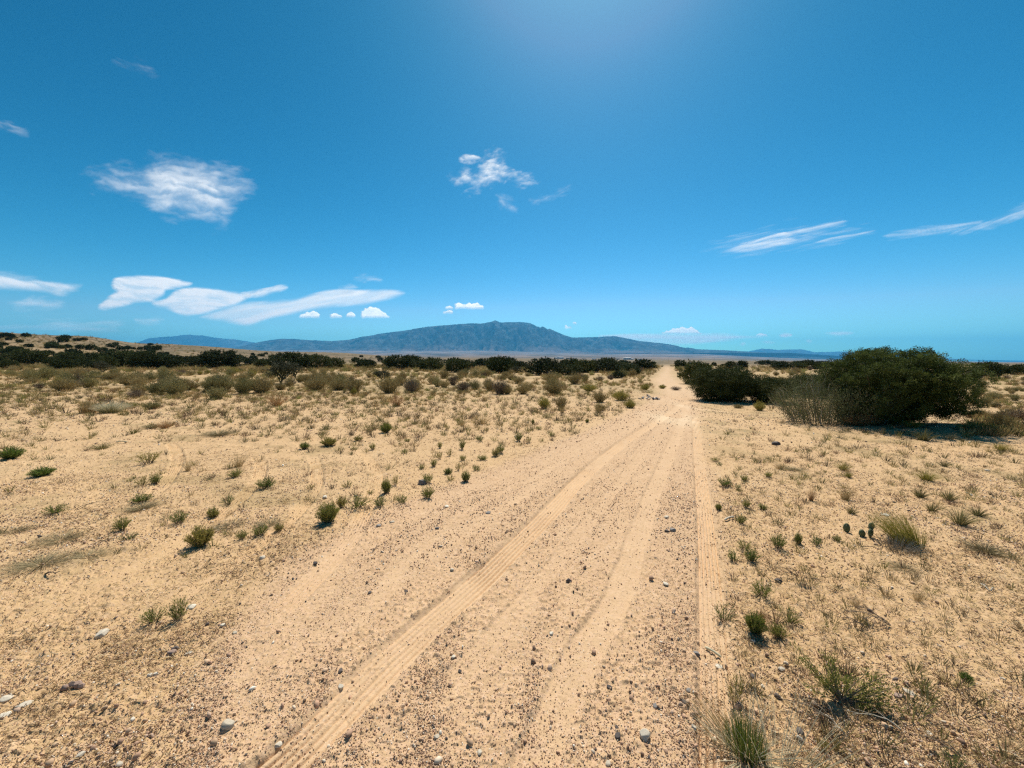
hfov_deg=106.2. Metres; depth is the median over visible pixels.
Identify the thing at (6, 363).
juniper bush
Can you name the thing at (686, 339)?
cloud
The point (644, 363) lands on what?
juniper bush
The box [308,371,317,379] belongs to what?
scrub bush
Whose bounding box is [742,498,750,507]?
green shrub
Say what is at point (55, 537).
grass tuft
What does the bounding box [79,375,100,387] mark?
scrub bush
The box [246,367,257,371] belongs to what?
scrub bush
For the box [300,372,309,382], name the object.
scrub bush
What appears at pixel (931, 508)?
grass tuft
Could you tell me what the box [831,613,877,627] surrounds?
dead twig
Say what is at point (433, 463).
green shrub
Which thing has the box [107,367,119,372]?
scrub bush
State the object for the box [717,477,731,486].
green shrub
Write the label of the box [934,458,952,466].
grass tuft
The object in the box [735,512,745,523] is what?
green shrub
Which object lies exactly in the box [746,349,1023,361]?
mountain
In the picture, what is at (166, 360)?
juniper bush
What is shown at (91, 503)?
dead twig
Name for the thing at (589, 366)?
juniper bush
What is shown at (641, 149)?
sky
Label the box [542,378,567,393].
scrub bush
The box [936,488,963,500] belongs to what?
grass tuft
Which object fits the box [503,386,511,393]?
scrub bush
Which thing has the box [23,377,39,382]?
scrub bush
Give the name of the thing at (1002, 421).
scrub bush
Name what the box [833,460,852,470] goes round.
grass tuft
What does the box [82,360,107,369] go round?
juniper bush
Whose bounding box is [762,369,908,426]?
dead shrub
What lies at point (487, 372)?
scrub bush
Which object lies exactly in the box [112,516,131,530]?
green shrub
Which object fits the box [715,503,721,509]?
green shrub
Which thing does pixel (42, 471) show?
green shrub
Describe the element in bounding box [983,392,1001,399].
scrub bush
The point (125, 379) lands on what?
scrub bush
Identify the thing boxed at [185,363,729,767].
dirt road
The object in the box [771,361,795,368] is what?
juniper bush
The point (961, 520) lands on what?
grass tuft
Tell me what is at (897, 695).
stone
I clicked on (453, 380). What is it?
scrub bush
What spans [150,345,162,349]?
juniper bush
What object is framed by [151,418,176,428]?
grass tuft
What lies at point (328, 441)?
green shrub
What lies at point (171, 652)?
stone
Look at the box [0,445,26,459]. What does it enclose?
green shrub
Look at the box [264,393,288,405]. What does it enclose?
grass tuft
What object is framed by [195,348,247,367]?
juniper bush
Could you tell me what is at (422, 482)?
stone
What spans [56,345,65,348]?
juniper bush
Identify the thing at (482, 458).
green shrub
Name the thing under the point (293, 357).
juniper bush
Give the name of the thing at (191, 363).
juniper bush
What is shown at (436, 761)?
gravel
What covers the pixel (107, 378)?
scrub bush
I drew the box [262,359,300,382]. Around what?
cactus tree
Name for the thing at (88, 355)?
juniper bush
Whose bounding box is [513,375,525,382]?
scrub bush
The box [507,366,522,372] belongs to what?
bush
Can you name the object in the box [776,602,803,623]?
green shrub
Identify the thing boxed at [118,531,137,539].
green shrub
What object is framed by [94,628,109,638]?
stone
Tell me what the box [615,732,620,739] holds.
stone
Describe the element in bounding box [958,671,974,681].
green shrub
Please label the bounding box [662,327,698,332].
cloud
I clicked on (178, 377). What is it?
scrub bush
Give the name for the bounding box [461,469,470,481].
green shrub
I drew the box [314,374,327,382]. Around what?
scrub bush
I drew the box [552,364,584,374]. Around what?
juniper bush
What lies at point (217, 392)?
scrub bush
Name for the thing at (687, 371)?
juniper bush
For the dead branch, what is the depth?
3.39 m
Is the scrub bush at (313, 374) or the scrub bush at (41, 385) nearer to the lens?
the scrub bush at (41, 385)
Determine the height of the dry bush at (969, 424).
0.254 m
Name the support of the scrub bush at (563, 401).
on the ground at (160, 554)
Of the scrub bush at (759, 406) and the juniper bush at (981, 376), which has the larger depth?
the juniper bush at (981, 376)
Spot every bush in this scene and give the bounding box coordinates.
[0,359,21,368]
[1,346,19,352]
[5,370,18,375]
[6,348,50,363]
[17,367,42,380]
[20,332,31,336]
[23,343,33,346]
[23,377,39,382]
[32,365,57,379]
[33,383,46,388]
[43,342,57,347]
[44,358,73,369]
[45,375,78,390]
[48,350,86,361]
[54,378,83,388]
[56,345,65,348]
[56,371,77,378]
[57,337,71,341]
[57,360,80,368]
[61,334,71,337]
[61,374,78,380]
[64,348,85,353]
[69,367,87,374]
[72,372,83,380]
[73,358,87,366]
[74,344,84,348]
[77,400,131,413]
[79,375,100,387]
[81,371,99,379]
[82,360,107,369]
[84,344,97,349]
[84,352,95,359]
[90,350,123,366]
[93,354,119,366]
[94,360,116,371]
[96,346,108,351]
[97,349,142,365]
[100,374,111,379]
[105,342,119,347]
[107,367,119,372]
[109,370,122,378]
[113,372,147,385]
[115,345,126,350]
[123,348,161,368]
[127,375,149,385]
[127,389,146,397]
[128,382,147,392]
[139,369,158,380]
[142,380,171,393]
[142,400,162,408]
[144,353,186,368]
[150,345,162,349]
[154,369,172,377]
[156,372,173,380]
[157,375,188,388]
[159,376,189,394]
[181,355,200,364]
[182,380,200,389]
[187,359,206,367]
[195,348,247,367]
[198,375,226,391]
[204,372,230,379]
[205,385,228,398]
[212,374,234,391]
[230,374,255,393]
[237,372,248,379]
[244,358,255,364]
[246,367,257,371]
[249,354,257,360]
[250,375,275,392]
[252,380,273,392]
[253,358,267,366]
[262,369,275,377]
[268,351,309,367]
[273,381,286,389]
[282,379,297,384]
[284,380,292,386]
[295,375,301,382]
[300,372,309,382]
[301,375,328,390]
[302,353,334,368]
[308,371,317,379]
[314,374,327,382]
[318,371,333,379]
[325,373,337,381]
[328,356,345,368]
[330,374,349,387]
[330,377,347,389]
[332,371,345,378]
[343,377,365,391]
[351,357,359,362]
[354,360,368,367]
[364,359,376,366]
[375,374,400,392]
[383,354,417,368]
[395,375,405,385]
[401,353,421,368]
[402,374,419,392]
[403,379,422,391]
[417,357,444,370]
[427,376,437,382]
[432,377,441,386]
[438,369,450,378]
[438,379,449,386]
[443,358,470,372]
[448,375,458,384]
[453,379,471,390]
[459,359,476,368]
[467,377,481,389]
[470,369,480,375]
[474,357,489,365]
[482,369,491,375]
[484,379,494,390]
[486,354,513,372]
[491,375,510,393]
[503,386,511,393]
[506,374,515,379]
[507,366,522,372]
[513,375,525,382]
[516,361,524,367]
[516,381,530,393]
[522,356,564,374]
[537,396,550,407]
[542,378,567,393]
[543,372,559,380]
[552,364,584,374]
[556,394,567,407]
[563,357,581,365]
[566,371,582,383]
[573,359,597,372]
[581,383,597,390]
[588,357,623,371]
[592,391,607,402]
[594,404,606,409]
[612,371,624,377]
[612,389,630,400]
[618,364,640,374]
[623,399,636,407]
[628,368,636,375]
[632,358,657,369]
[641,383,648,389]
[674,359,687,367]
[676,359,711,382]
[682,364,760,401]
[724,360,736,367]
[736,360,747,368]
[746,374,798,402]
[753,400,766,410]
[754,360,776,364]
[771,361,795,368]
[786,372,827,396]
[793,362,807,368]
[799,359,818,368]
[813,363,822,368]
[815,345,1000,425]
[840,412,883,425]
[898,420,925,427]
[952,420,1006,430]
[961,368,985,378]
[971,360,1008,377]
[974,409,997,416]
[982,391,1003,398]
[982,397,993,403]
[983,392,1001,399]
[983,410,1019,425]
[987,363,1011,374]
[988,401,1000,406]
[992,408,1020,418]
[1007,406,1023,419]
[1008,393,1021,400]
[1009,363,1023,374]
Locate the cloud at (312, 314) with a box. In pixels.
[300,311,319,316]
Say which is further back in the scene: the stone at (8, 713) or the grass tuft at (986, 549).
the grass tuft at (986, 549)
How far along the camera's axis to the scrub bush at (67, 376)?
29.22 m
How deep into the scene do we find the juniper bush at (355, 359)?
151.44 m
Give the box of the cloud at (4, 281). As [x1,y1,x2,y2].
[0,276,70,290]
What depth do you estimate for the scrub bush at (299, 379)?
29.85 m
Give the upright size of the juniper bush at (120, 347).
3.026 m
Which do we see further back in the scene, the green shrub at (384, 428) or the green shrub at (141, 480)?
the green shrub at (384, 428)
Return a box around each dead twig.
[74,500,116,510]
[772,562,797,575]
[780,692,835,722]
[818,711,845,735]
[826,599,890,625]
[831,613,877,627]
[843,707,900,729]
[911,730,961,757]
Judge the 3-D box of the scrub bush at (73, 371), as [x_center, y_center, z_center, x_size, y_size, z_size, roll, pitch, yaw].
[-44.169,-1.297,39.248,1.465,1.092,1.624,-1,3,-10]
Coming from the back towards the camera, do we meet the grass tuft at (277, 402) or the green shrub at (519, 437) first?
the grass tuft at (277, 402)
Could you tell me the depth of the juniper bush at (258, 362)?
88.88 m
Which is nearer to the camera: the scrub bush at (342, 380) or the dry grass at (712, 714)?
the dry grass at (712, 714)
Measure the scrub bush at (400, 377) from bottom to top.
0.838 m
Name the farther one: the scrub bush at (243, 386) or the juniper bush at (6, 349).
the juniper bush at (6, 349)
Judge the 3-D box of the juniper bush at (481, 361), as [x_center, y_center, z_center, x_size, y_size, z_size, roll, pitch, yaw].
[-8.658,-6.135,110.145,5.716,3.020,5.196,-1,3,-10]
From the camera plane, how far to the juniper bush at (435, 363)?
69.49 m
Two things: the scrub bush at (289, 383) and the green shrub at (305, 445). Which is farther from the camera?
the scrub bush at (289, 383)
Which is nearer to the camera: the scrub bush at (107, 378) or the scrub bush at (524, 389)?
the scrub bush at (524, 389)
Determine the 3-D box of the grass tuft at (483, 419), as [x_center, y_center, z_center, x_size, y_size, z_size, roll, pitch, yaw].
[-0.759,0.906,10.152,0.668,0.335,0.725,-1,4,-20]
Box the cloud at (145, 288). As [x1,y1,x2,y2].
[99,276,189,307]
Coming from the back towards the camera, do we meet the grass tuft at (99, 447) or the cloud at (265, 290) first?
the cloud at (265, 290)
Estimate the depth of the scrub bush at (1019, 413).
11.40 m
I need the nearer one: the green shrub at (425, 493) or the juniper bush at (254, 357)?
the green shrub at (425, 493)
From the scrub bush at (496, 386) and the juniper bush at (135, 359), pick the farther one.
the juniper bush at (135, 359)
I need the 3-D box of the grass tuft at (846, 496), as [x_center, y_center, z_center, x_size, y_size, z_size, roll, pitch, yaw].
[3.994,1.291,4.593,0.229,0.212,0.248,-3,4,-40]
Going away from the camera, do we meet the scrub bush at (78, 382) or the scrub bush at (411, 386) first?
the scrub bush at (411, 386)
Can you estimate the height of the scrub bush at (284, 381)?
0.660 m
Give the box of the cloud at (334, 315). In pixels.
[331,313,341,316]
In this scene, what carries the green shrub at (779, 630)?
on the ground at (160, 554)
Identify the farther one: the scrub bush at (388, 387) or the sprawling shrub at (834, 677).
the scrub bush at (388, 387)
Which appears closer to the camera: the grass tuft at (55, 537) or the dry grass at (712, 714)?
the dry grass at (712, 714)
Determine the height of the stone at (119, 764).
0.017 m
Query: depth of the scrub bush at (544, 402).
13.53 m
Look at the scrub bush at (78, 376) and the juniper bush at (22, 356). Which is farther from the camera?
the juniper bush at (22, 356)
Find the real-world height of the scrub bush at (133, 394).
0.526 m
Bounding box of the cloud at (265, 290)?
[246,286,285,295]
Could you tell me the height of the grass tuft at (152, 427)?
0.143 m
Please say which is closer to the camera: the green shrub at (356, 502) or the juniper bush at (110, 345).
the green shrub at (356, 502)
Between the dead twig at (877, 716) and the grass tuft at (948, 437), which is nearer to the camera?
the dead twig at (877, 716)
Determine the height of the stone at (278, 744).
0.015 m
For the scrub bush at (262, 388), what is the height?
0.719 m
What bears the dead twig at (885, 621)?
on the ground at (160, 554)
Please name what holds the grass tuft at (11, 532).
on the ground at (160, 554)
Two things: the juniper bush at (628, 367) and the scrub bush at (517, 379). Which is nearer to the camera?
the scrub bush at (517, 379)
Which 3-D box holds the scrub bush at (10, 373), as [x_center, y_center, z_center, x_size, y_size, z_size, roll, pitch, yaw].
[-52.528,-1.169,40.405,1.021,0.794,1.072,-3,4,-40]
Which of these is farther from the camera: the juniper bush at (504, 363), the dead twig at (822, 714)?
the juniper bush at (504, 363)
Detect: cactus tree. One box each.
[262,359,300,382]
[288,362,304,376]
[374,369,391,380]
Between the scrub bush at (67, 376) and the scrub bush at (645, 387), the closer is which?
the scrub bush at (645, 387)
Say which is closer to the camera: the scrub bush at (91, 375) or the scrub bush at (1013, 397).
the scrub bush at (1013, 397)
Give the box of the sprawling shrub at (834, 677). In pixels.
[788,638,907,721]
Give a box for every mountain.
[136,335,253,348]
[235,320,842,357]
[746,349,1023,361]
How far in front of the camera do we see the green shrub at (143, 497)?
4.57 m
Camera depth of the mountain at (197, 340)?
23950.14 m
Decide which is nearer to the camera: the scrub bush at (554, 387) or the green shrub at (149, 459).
the green shrub at (149, 459)
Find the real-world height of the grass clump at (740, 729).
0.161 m
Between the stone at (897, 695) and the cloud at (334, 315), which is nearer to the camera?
the stone at (897, 695)
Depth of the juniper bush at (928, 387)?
9.19 m
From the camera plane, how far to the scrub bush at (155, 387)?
18.93 m
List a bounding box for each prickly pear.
[843,522,850,533]
[857,521,874,536]
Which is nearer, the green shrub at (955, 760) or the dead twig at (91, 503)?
the green shrub at (955, 760)
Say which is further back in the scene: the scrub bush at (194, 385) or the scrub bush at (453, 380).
the scrub bush at (453, 380)
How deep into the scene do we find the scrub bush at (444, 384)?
24.25 m
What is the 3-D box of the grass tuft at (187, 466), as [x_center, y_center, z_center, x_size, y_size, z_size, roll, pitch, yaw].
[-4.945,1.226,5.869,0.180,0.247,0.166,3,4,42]
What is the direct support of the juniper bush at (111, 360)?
on the ground at (160, 554)
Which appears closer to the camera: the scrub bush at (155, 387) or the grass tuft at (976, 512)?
the grass tuft at (976, 512)
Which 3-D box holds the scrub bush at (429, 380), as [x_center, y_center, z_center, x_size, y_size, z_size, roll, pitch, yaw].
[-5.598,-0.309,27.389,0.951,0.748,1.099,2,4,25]
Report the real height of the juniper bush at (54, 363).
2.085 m
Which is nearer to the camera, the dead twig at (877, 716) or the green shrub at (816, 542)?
the dead twig at (877, 716)
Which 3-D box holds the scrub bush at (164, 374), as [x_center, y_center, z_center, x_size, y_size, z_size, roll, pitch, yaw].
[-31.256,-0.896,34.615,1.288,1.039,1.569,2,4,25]
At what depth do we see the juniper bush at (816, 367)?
82.90 m
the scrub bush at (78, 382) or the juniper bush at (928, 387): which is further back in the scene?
the scrub bush at (78, 382)
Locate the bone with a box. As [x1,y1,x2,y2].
[705,646,721,657]
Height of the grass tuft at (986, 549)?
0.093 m
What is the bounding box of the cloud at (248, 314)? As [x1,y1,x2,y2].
[211,290,398,323]
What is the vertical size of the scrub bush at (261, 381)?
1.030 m
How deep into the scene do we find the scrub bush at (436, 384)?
25.00 m
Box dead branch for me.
[870,533,924,553]
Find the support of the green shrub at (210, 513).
on the ground at (160, 554)
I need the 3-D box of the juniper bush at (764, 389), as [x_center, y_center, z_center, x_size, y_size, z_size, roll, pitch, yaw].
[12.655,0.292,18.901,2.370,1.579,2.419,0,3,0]
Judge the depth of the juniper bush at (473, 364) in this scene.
83.35 m
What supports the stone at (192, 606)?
on the ground at (160, 554)
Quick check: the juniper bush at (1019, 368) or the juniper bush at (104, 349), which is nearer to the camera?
the juniper bush at (1019, 368)
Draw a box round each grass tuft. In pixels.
[0,523,43,536]
[0,547,86,578]
[15,527,96,551]
[52,545,119,568]
[88,441,113,449]
[114,500,164,513]
[138,424,161,428]
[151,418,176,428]
[181,457,192,471]
[196,429,240,436]
[201,516,252,534]
[230,453,249,466]
[247,516,289,529]
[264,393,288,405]
[388,395,405,405]
[474,412,493,423]
[753,604,769,624]
[771,462,787,468]
[783,465,807,471]
[804,487,816,500]
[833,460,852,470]
[834,485,856,499]
[845,507,860,513]
[848,594,865,606]
[880,559,925,575]
[909,468,943,480]
[909,586,925,601]
[910,485,932,497]
[911,428,939,440]
[921,501,944,510]
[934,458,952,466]
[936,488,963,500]
[939,433,958,439]
[943,506,983,525]
[949,536,1022,561]
[968,506,993,516]
[992,442,1011,450]
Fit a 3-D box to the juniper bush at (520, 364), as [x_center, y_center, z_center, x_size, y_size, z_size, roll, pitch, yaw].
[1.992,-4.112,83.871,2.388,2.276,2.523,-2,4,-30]
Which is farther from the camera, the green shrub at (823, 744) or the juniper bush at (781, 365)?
the juniper bush at (781, 365)
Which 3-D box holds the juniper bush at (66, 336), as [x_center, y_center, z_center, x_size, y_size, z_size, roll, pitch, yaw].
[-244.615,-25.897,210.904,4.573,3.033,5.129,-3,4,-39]
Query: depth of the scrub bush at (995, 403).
16.88 m
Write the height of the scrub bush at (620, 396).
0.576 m
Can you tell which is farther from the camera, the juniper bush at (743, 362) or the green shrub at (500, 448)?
the juniper bush at (743, 362)
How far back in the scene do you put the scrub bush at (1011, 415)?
10.97 m
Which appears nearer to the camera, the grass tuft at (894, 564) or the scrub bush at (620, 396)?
the grass tuft at (894, 564)
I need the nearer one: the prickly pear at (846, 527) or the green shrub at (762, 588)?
the green shrub at (762, 588)
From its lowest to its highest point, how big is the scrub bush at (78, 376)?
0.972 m
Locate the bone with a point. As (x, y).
(715, 652)
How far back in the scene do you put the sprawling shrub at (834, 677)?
1.85 m
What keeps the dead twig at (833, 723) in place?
on the ground at (160, 554)
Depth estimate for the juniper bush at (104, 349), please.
154.11 m
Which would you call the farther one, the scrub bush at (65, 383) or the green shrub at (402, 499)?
the scrub bush at (65, 383)
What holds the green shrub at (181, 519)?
on the ground at (160, 554)
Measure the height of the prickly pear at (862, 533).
0.182 m
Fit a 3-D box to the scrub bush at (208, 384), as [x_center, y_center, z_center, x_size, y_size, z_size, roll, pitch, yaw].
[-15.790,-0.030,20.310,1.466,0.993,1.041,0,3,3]
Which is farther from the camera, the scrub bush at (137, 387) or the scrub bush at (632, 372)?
the scrub bush at (632, 372)
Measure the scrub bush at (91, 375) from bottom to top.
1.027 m
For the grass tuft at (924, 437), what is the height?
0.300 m
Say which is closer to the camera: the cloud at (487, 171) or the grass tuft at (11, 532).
the grass tuft at (11, 532)
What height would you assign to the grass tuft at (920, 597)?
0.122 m
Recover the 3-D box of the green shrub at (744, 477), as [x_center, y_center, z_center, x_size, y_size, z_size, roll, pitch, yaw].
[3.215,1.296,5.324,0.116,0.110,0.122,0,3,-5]
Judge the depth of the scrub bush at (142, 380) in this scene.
24.16 m
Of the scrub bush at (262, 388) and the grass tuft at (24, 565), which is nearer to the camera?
the grass tuft at (24, 565)
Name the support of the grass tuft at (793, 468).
on the ground at (160, 554)
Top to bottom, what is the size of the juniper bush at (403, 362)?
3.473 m
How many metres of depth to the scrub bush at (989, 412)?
12.59 m
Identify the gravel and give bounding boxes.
[0,385,1023,767]
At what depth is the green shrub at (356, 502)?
4.36 m
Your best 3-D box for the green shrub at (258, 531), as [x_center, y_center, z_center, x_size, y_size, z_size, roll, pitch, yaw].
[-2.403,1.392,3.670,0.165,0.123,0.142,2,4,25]
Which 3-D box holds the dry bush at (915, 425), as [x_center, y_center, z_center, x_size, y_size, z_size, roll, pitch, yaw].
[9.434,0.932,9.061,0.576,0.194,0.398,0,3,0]
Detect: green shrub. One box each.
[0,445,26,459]
[26,465,56,476]
[38,503,71,514]
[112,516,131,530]
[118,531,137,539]
[127,492,152,502]
[131,450,162,463]
[133,476,149,485]
[136,604,166,624]
[148,472,162,484]
[163,596,190,620]
[166,510,190,524]
[182,523,215,546]
[205,506,220,517]
[220,492,233,504]
[226,468,243,477]
[236,529,246,539]
[251,523,268,535]
[255,477,276,488]
[274,522,283,530]
[300,442,310,449]
[314,500,339,523]
[319,437,336,445]
[335,494,346,507]
[341,480,352,487]
[344,493,372,508]
[372,495,387,505]
[379,422,392,432]
[381,477,391,493]
[395,494,406,503]
[421,485,434,498]
[422,473,433,482]
[431,459,437,466]
[443,468,452,473]
[459,439,465,449]
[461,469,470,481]
[477,455,487,459]
[491,449,498,455]
[497,444,503,452]
[514,432,522,440]
[714,600,737,621]
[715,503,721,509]
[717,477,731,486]
[727,673,748,705]
[728,548,740,560]
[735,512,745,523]
[736,539,751,549]
[739,474,748,480]
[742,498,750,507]
[743,545,761,561]
[744,609,767,634]
[749,579,778,598]
[759,503,767,509]
[767,619,790,638]
[770,534,787,548]
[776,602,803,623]
[794,531,802,543]
[810,535,820,545]
[814,737,829,752]
[831,733,840,749]
[937,746,967,767]
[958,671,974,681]
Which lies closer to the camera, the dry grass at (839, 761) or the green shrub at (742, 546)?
the dry grass at (839, 761)
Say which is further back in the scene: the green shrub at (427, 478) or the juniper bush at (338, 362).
the juniper bush at (338, 362)
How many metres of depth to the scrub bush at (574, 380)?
27.77 m
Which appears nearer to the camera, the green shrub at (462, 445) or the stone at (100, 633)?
the stone at (100, 633)
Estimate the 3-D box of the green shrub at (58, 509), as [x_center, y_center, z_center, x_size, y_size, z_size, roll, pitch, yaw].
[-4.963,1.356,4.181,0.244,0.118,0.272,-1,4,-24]
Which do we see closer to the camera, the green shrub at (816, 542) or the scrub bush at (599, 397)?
the green shrub at (816, 542)
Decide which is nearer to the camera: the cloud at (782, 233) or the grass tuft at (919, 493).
the grass tuft at (919, 493)
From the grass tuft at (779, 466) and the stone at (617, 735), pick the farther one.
the grass tuft at (779, 466)
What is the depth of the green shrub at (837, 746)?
1.64 m
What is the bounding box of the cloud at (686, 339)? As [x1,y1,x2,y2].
[611,335,737,342]
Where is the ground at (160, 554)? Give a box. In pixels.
[0,332,1023,767]
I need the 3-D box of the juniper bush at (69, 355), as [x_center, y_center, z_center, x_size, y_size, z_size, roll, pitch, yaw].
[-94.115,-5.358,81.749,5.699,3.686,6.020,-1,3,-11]
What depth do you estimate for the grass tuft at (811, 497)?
4.56 m
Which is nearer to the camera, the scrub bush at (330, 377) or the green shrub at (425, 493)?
the green shrub at (425, 493)
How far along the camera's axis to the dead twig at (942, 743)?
1.63 m
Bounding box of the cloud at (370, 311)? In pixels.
[361,306,388,316]
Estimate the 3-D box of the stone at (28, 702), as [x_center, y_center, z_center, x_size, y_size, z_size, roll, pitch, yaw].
[-2.352,1.548,1.857,0.047,0.022,0.054,1,3,18]
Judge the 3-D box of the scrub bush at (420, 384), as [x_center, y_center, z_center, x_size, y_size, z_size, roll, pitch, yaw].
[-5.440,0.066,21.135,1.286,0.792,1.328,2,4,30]
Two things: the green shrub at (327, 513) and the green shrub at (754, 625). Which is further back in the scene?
the green shrub at (327, 513)
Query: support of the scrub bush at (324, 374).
on the ground at (160, 554)
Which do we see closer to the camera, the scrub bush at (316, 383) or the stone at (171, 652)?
the stone at (171, 652)
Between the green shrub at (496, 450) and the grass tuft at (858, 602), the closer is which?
the grass tuft at (858, 602)
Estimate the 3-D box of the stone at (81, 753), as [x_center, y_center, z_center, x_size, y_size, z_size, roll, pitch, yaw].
[-1.801,1.546,1.605,0.025,0.014,0.027,-1,3,-12]
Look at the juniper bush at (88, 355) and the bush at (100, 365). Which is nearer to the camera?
the bush at (100, 365)
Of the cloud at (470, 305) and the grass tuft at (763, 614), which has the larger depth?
the cloud at (470, 305)
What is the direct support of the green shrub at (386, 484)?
on the ground at (160, 554)
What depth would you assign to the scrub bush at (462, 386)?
21.35 m
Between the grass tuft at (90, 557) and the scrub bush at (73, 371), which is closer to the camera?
the grass tuft at (90, 557)
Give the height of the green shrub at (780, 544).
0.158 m
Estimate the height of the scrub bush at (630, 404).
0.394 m
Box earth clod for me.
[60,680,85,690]
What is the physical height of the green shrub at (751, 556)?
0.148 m
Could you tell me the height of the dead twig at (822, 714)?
0.045 m
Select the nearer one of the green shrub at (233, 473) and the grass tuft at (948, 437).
the green shrub at (233, 473)
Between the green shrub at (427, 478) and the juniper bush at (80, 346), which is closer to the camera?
the green shrub at (427, 478)
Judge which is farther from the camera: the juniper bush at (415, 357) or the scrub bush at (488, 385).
the juniper bush at (415, 357)
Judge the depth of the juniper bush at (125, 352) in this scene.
81.38 m
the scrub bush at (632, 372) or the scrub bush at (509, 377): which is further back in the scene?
the scrub bush at (632, 372)
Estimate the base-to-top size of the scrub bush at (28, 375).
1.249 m
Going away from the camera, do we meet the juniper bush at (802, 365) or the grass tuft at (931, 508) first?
the grass tuft at (931, 508)
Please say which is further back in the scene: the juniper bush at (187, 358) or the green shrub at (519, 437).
the juniper bush at (187, 358)
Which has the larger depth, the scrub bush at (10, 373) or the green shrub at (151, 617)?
the scrub bush at (10, 373)
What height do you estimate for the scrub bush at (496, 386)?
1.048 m
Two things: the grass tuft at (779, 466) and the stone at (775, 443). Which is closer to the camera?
the grass tuft at (779, 466)
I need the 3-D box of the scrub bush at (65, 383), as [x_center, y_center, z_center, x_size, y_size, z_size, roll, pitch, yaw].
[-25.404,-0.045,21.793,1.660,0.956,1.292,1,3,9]
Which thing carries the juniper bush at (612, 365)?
on the ground at (160, 554)
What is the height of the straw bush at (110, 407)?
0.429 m
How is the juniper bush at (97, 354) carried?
on the ground at (160, 554)
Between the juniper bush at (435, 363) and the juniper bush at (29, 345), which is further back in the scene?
the juniper bush at (29, 345)
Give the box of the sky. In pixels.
[0,0,1023,361]
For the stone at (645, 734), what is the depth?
1.68 m
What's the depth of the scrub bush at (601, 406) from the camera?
12.99 m
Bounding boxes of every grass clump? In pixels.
[680,684,812,767]
[868,509,928,547]
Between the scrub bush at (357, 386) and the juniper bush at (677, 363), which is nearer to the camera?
the scrub bush at (357, 386)
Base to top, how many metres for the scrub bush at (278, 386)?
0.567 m
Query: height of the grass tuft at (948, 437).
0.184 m
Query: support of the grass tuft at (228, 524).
on the ground at (160, 554)
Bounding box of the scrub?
[0,331,1023,436]
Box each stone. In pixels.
[0,694,13,702]
[0,711,11,717]
[14,700,33,707]
[75,751,85,757]
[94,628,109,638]
[116,761,123,767]
[167,649,176,654]
[186,604,196,609]
[220,718,234,730]
[275,741,281,747]
[418,479,425,484]
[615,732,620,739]
[639,728,650,741]
[771,441,780,444]
[894,692,905,699]
[903,688,914,695]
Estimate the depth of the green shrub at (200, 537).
3.43 m
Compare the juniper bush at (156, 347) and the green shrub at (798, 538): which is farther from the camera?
the juniper bush at (156, 347)
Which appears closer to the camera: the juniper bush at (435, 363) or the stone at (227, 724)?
the stone at (227, 724)
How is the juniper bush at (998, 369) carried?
on the ground at (160, 554)
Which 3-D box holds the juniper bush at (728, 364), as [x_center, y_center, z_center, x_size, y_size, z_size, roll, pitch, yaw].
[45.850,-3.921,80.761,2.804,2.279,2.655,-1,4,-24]
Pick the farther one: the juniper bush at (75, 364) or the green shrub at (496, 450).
the juniper bush at (75, 364)
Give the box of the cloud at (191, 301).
[154,288,248,313]
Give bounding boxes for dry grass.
[685,682,750,765]
[728,677,878,767]
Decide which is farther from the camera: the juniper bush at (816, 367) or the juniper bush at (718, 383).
the juniper bush at (816, 367)
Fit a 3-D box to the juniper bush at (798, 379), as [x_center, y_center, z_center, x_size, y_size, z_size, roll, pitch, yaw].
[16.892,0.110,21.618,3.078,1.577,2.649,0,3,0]
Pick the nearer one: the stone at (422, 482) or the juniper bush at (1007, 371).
the stone at (422, 482)
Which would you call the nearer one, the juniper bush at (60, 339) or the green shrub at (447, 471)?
the green shrub at (447, 471)
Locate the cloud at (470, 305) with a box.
[455,302,482,307]
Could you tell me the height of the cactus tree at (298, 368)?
1.661 m
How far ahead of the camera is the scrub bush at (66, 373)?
31.65 m
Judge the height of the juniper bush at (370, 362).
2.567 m

